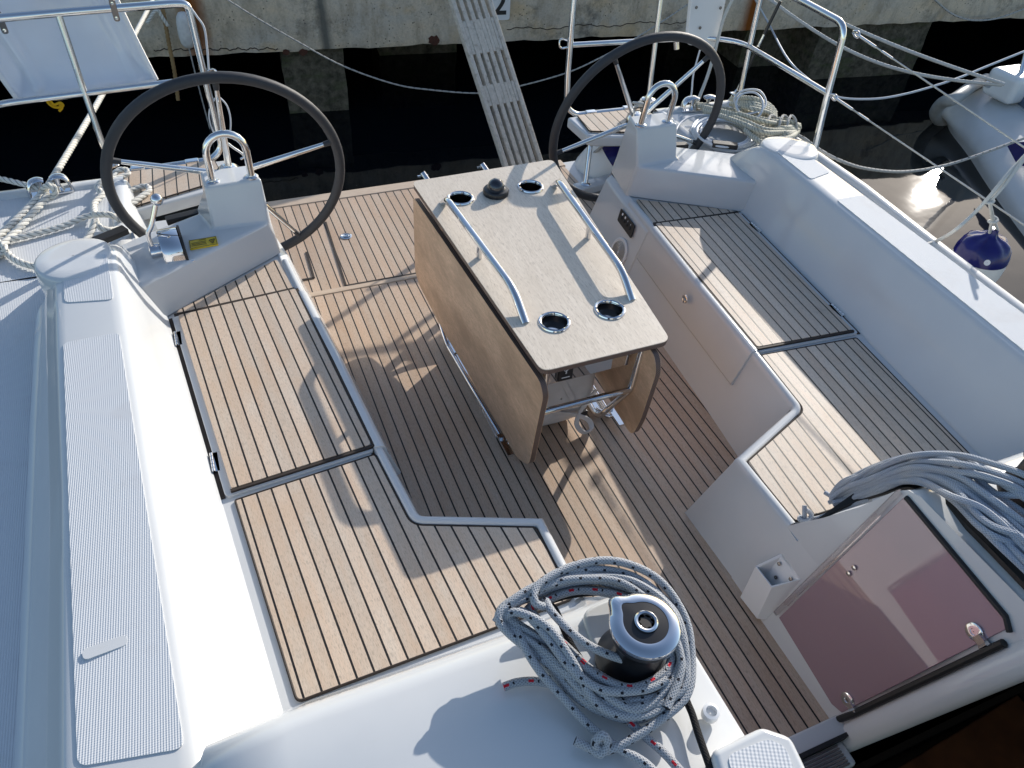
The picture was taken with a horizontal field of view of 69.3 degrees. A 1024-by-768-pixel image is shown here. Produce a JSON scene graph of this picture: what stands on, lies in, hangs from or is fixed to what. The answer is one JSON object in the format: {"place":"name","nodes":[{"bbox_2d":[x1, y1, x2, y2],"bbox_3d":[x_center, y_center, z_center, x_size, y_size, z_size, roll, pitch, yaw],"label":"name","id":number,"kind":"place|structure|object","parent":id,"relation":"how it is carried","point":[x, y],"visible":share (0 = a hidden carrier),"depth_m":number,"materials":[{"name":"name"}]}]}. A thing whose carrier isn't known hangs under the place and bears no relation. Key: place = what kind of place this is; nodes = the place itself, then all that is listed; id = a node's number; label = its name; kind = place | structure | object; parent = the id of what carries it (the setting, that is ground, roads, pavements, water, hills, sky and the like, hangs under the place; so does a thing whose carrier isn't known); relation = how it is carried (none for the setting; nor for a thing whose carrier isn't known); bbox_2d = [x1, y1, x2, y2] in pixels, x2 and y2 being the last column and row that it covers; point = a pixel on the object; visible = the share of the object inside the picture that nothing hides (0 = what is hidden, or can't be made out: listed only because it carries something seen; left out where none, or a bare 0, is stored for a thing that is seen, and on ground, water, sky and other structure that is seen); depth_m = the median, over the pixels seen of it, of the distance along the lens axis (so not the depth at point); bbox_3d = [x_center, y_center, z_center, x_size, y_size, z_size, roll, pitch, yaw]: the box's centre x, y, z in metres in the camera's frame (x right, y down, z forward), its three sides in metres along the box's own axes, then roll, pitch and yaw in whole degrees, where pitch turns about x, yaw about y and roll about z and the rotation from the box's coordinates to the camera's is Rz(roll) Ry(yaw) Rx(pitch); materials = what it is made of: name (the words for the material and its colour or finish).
{"place":"outdoors","nodes":[
{"label":"outdoors","id":0,"kind":"place"},
{"bbox_2d":[0,18,1023,765],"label":"harbour water","id":1,"kind":"structure","parent":0,"point":[390,134],"depth_m":5.98,"materials":[{"name":"black liquid"}]},
{"bbox_2d":[0,80,1023,767],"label":"sailing yacht","id":2,"kind":"object","parent":1,"relation":"on","point":[266,500],"visible":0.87,"depth_m":2.05,"materials":[{"name":"white plastic"}]},
{"bbox_2d":[0,240,33,269],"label":"rope tail","id":3,"kind":"object","parent":2,"relation":"on","point":[7,253],"visible":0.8,"depth_m":2.54},
{"bbox_2d":[26,173,74,199],"bbox_3d":[-1.797,-0.772,2.873,0.161,0.075,0.056,-21,49,-24],"label":"mooring cleat","id":4,"kind":"object","parent":2,"relation":"attached to","point":[54,177],"visible":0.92,"depth_m":2.86,"materials":[{"name":"silver metal"}]},
{"bbox_2d":[0,0,153,249],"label":"mooring rope","id":5,"kind":"object","parent":4,"relation":"attached to","point":[27,214],"visible":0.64,"depth_m":2.81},
{"bbox_2d":[0,167,151,242],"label":"rope tail","id":6,"kind":"object","parent":2,"relation":"on","point":[95,214],"visible":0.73,"depth_m":2.73},
{"bbox_2d":[0,0,222,170],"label":"stern rail","id":7,"kind":"object","parent":2,"relation":"attached to","point":[84,92],"visible":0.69,"depth_m":2.89,"materials":[{"name":"silver metal"}]},
{"bbox_2d":[46,101,63,111],"bbox_3d":[-1.787,-1.093,2.902,0.058,0.059,0.010,-14,46,-18],"label":"yellow cord","id":8,"kind":"object","parent":7,"relation":"hanging from","point":[60,106],"visible":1,"depth_m":2.90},
{"bbox_2d":[0,0,157,97],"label":"fabric panel","id":9,"kind":"object","parent":7,"relation":"hanging from","point":[108,50],"visible":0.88,"depth_m":3.01,"materials":[{"name":"fabric"}]},
{"bbox_2d":[176,8,210,128],"bbox_3d":[-2.297,-2.183,5.434,0.110,1.211,0.124,-14,46,-18],"label":"foam float","id":10,"kind":"object","parent":7,"relation":"hanging from","point":[184,34],"visible":0.66,"depth_m":5.13,"materials":[{"name":"white plastic"}]},
{"bbox_2d":[188,5,243,159],"bbox_3d":[-1.247,-1.247,3.127,0.120,0.660,0.011,-14,46,-18],"label":"guard wire","id":11,"kind":"object","parent":7,"relation":"hanging from","point":[208,66],"visible":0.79,"depth_m":3.15,"materials":[{"name":"grey metal"}]},
{"bbox_2d":[145,193,194,263],"bbox_3d":[-1.153,-0.522,2.451,0.137,0.220,0.162,-14,46,-18],"label":"throttle lever","id":12,"kind":"object","parent":2,"relation":"on","point":[169,247],"visible":0.98,"depth_m":2.45,"materials":[{"name":"silver metal"}]},
{"bbox_2d":[100,71,344,250],"bbox_3d":[-1.015,-0.732,2.682,0.836,0.820,0.245,-14,46,-18],"label":"steering wheel","id":13,"kind":"object","parent":2,"relation":"attached to","point":[131,111],"visible":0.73,"depth_m":2.54,"materials":[{"name":"leather"}]},
{"bbox_2d":[417,171,429,178],"bbox_3d":[-0.442,-1.067,3.854,0.093,0.073,0.051,27,48,22],"label":"transom pin","id":14,"kind":"object","parent":2,"relation":"attached to","point":[424,175],"visible":0.6,"depth_m":3.84,"materials":[{"name":"silver metal"}]},
{"bbox_2d":[477,163,488,169],"bbox_3d":[-0.138,-1.142,3.954,0.094,0.073,0.051,27,48,22],"label":"transom pin","id":15,"kind":"object","parent":2,"relation":"attached to","point":[482,166],"visible":0.57,"depth_m":3.94,"materials":[{"name":"silver metal"}]},
{"bbox_2d":[448,0,542,166],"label":"gangplank","id":16,"kind":"object","parent":2,"relation":"attached to","point":[481,33],"visible":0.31,"depth_m":4.12,"materials":[{"name":"grey metal"}]},
{"bbox_2d":[413,160,667,463],"bbox_3d":[0.088,-0.254,2.560,0.566,0.613,1.112,-14,46,-18],"label":"cockpit table","id":17,"kind":"object","parent":2,"relation":"on","point":[531,292],"visible":1,"depth_m":2.35,"materials":[{"name":"laminate"}]},
{"bbox_2d":[543,373,597,433],"bbox_3d":[0.066,-0.120,2.642,0.279,0.296,0.639,-14,46,-18],"label":"stowage bag","id":18,"kind":"object","parent":2,"relation":"on","point":[565,391],"visible":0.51,"depth_m":2.49,"materials":[{"name":"white fabric"}]},
{"bbox_2d":[502,585,682,767],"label":"red flecked line","id":19,"kind":"object","parent":2,"relation":"on","point":[592,672],"visible":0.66,"depth_m":1.21,"materials":[{"name":"grey fabric"}]},
{"bbox_2d":[492,556,695,767],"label":"coiled sheet","id":20,"kind":"object","parent":2,"relation":"on","point":[542,645],"visible":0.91,"depth_m":1.21,"materials":[{"name":"grey fabric"}]},
{"bbox_2d":[575,146,619,177],"bbox_3d":[0.534,-1.181,4.046,0.408,0.423,0.358,-14,46,-18],"label":"fender","id":21,"kind":"object","parent":2,"relation":"hanging from","point":[603,159],"visible":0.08,"depth_m":3.91,"materials":[{"name":"white plastic"}]},
{"bbox_2d":[593,146,603,152],"bbox_3d":[0.358,-1.200,3.979,0.352,0.388,0.118,22,46,18],"label":"gangplank lashing","id":22,"kind":"object","parent":2,"relation":"attached to","point":[598,149],"visible":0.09,"depth_m":3.88,"materials":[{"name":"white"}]},
{"bbox_2d":[538,585,712,767],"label":"black line","id":23,"kind":"object","parent":2,"relation":"on","point":[699,737],"visible":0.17,"depth_m":1.19,"materials":[{"name":"fabric"}]},
{"bbox_2d":[549,31,724,201],"bbox_3d":[0.558,-1.111,3.207,0.836,0.820,0.245,-14,46,-18],"label":"steering wheel","id":24,"kind":"object","parent":2,"relation":"attached to","point":[614,55],"visible":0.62,"depth_m":3.07,"materials":[{"name":"leather"}]},
{"bbox_2d":[595,593,680,682],"bbox_3d":[0.210,0.426,1.224,0.128,0.140,0.128,-14,46,-18],"label":"winch","id":25,"kind":"object","parent":2,"relation":"on","point":[640,637],"visible":0.96,"depth_m":1.19,"materials":[{"name":"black metal"}]},
{"bbox_2d":[680,94,715,112],"bbox_3d":[0.966,-1.443,3.800,0.217,0.075,0.056,-9,45,-14],"label":"mooring cleat","id":26,"kind":"object","parent":2,"relation":"attached to","point":[694,98],"visible":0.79,"depth_m":3.78,"materials":[{"name":"silver metal"}]},
{"bbox_2d":[559,0,846,149],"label":"stern rail","id":27,"kind":"object","parent":2,"relation":"attached to","point":[839,22],"visible":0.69,"depth_m":3.62,"materials":[{"name":"silver metal"}]},
{"bbox_2d":[632,98,650,106],"bbox_3d":[0.687,-1.471,3.869,0.088,0.063,0.197,17,45,13],"label":"rope hitch","id":28,"kind":"object","parent":27,"relation":"attached to","point":[640,103],"visible":0.64,"depth_m":3.80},
{"bbox_2d":[673,0,725,49],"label":"outboard board","id":29,"kind":"object","parent":27,"relation":"attached to","point":[704,19],"visible":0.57,"depth_m":3.72,"materials":[{"name":"white plastic"}]},
{"bbox_2d":[830,93,1023,225],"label":"guard wire","id":30,"kind":"object","parent":27,"relation":"attached to","point":[834,97],"visible":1,"depth_m":2.96,"materials":[{"name":"metal"}]},
{"bbox_2d":[927,154,1023,244],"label":"fender lanyard","id":31,"kind":"object","parent":30,"relation":"hanging from","point":[995,192],"visible":0.92,"depth_m":2.66,"materials":[{"name":"white fabric"}]},
{"bbox_2d":[953,199,1011,282],"bbox_3d":[1.883,-0.542,2.928,0.375,0.531,0.209,-46,63,-39],"label":"fender","id":32,"kind":"object","parent":30,"relation":"hanging from","point":[988,253],"visible":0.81,"depth_m":2.96,"materials":[{"name":"blue plastic"}]},
{"bbox_2d":[852,30,1023,147],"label":"guard wire","id":33,"kind":"object","parent":27,"relation":"attached to","point":[857,35],"visible":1,"depth_m":2.84,"materials":[{"name":"metal"}]},
{"bbox_2d":[689,0,733,109],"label":"halyard tail","id":34,"kind":"object","parent":2,"relation":"attached to","point":[715,46],"visible":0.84,"depth_m":3.82},
{"bbox_2d":[676,88,766,151],"bbox_3d":[1.019,-1.279,3.566,0.552,0.166,0.382,-41,59,-37],"label":"cable coil","id":35,"kind":"object","parent":2,"relation":"on","point":[698,125],"visible":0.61,"depth_m":3.55,"materials":[{"name":"grey fabric"}]},
{"bbox_2d":[695,95,801,143],"bbox_3d":[1.217,-1.318,3.630,0.442,0.133,0.622,-14,46,-18],"label":"rope pile","id":36,"kind":"object","parent":2,"relation":"on","point":[756,129],"visible":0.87,"depth_m":3.56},
{"bbox_2d":[728,0,781,98],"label":"backstay","id":37,"kind":"object","parent":2,"relation":"attached to","point":[734,93],"visible":0.52,"depth_m":3.74,"materials":[{"name":"metal"}]},
{"bbox_2d":[797,499,871,522],"bbox_3d":[0.836,0.323,1.935,0.142,0.161,0.049,11,44,7],"label":"stopper knot","id":38,"kind":"object","parent":2,"relation":"on","point":[803,517],"visible":0.77,"depth_m":1.97,"materials":[{"name":"fabric"}]},
{"bbox_2d":[797,134,1023,172],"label":"mooring line","id":39,"kind":"object","parent":2,"relation":"attached to","point":[827,154],"visible":0.87,"depth_m":4.10,"materials":[{"name":"grey fabric"}]},
{"bbox_2d":[818,484,1023,589],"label":"black strap","id":40,"kind":"object","parent":2,"relation":"on","point":[1012,570],"visible":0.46,"depth_m":1.52,"materials":[{"name":"black fabric"}]},
{"bbox_2d":[824,450,1023,572],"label":"rope hank","id":41,"kind":"object","parent":2,"relation":"on","point":[990,513],"visible":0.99,"depth_m":1.53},
{"bbox_2d":[996,451,1023,507],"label":"winch","id":42,"kind":"object","parent":2,"relation":"on","point":[1020,466],"visible":0.24,"depth_m":1.53,"materials":[{"name":"black metal"}]},
{"bbox_2d":[929,53,1023,235],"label":"neighbour boat","id":43,"kind":"object","parent":1,"relation":"on","point":[998,108],"visible":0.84,"depth_m":5.95,"materials":[{"name":"grey paint"}]},
{"bbox_2d":[768,0,1001,86],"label":"bow rope","id":44,"kind":"object","parent":43,"relation":"attached to","point":[809,27],"visible":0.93,"depth_m":4.72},
{"bbox_2d":[755,0,1023,99],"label":"shore line","id":45,"kind":"object","parent":43,"relation":"hanging from","point":[847,98],"visible":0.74,"depth_m":5.13,"materials":[{"name":"grey fabric"}]},
{"bbox_2d":[791,0,1004,85],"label":"bow rope","id":46,"kind":"object","parent":43,"relation":"attached to","point":[912,52],"visible":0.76,"depth_m":4.61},
{"bbox_2d":[120,0,1023,113],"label":"concrete quay","id":47,"kind":"structure","parent":0,"point":[331,29],"depth_m":5.93,"materials":[{"name":"grey concrete"}]},
{"bbox_2d":[146,9,179,100],"bbox_3d":[-2.436,-2.320,5.239,0.152,0.631,0.083,-34,55,-33],"label":"frayed rope","id":48,"kind":"object","parent":47,"relation":"hanging from","point":[162,14],"visible":0.89,"depth_m":5.15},
{"bbox_2d":[227,0,687,93],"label":"slack line","id":49,"kind":"object","parent":47,"relation":"hanging from","point":[424,88],"visible":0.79,"depth_m":5.22,"materials":[{"name":"grey fabric"}]},
{"bbox_2d":[489,0,509,19],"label":"number board","id":50,"kind":"object","parent":47,"relation":"attached to","point":[502,8],"visible":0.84,"depth_m":5.76,"materials":[{"name":"white plastic"}]},
{"bbox_2d":[934,0,1023,20],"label":"quay line","id":51,"kind":"object","parent":47,"relation":"attached to","point":[947,10],"visible":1,"depth_m":6.92,"materials":[{"name":"grey fabric"}]}
]}

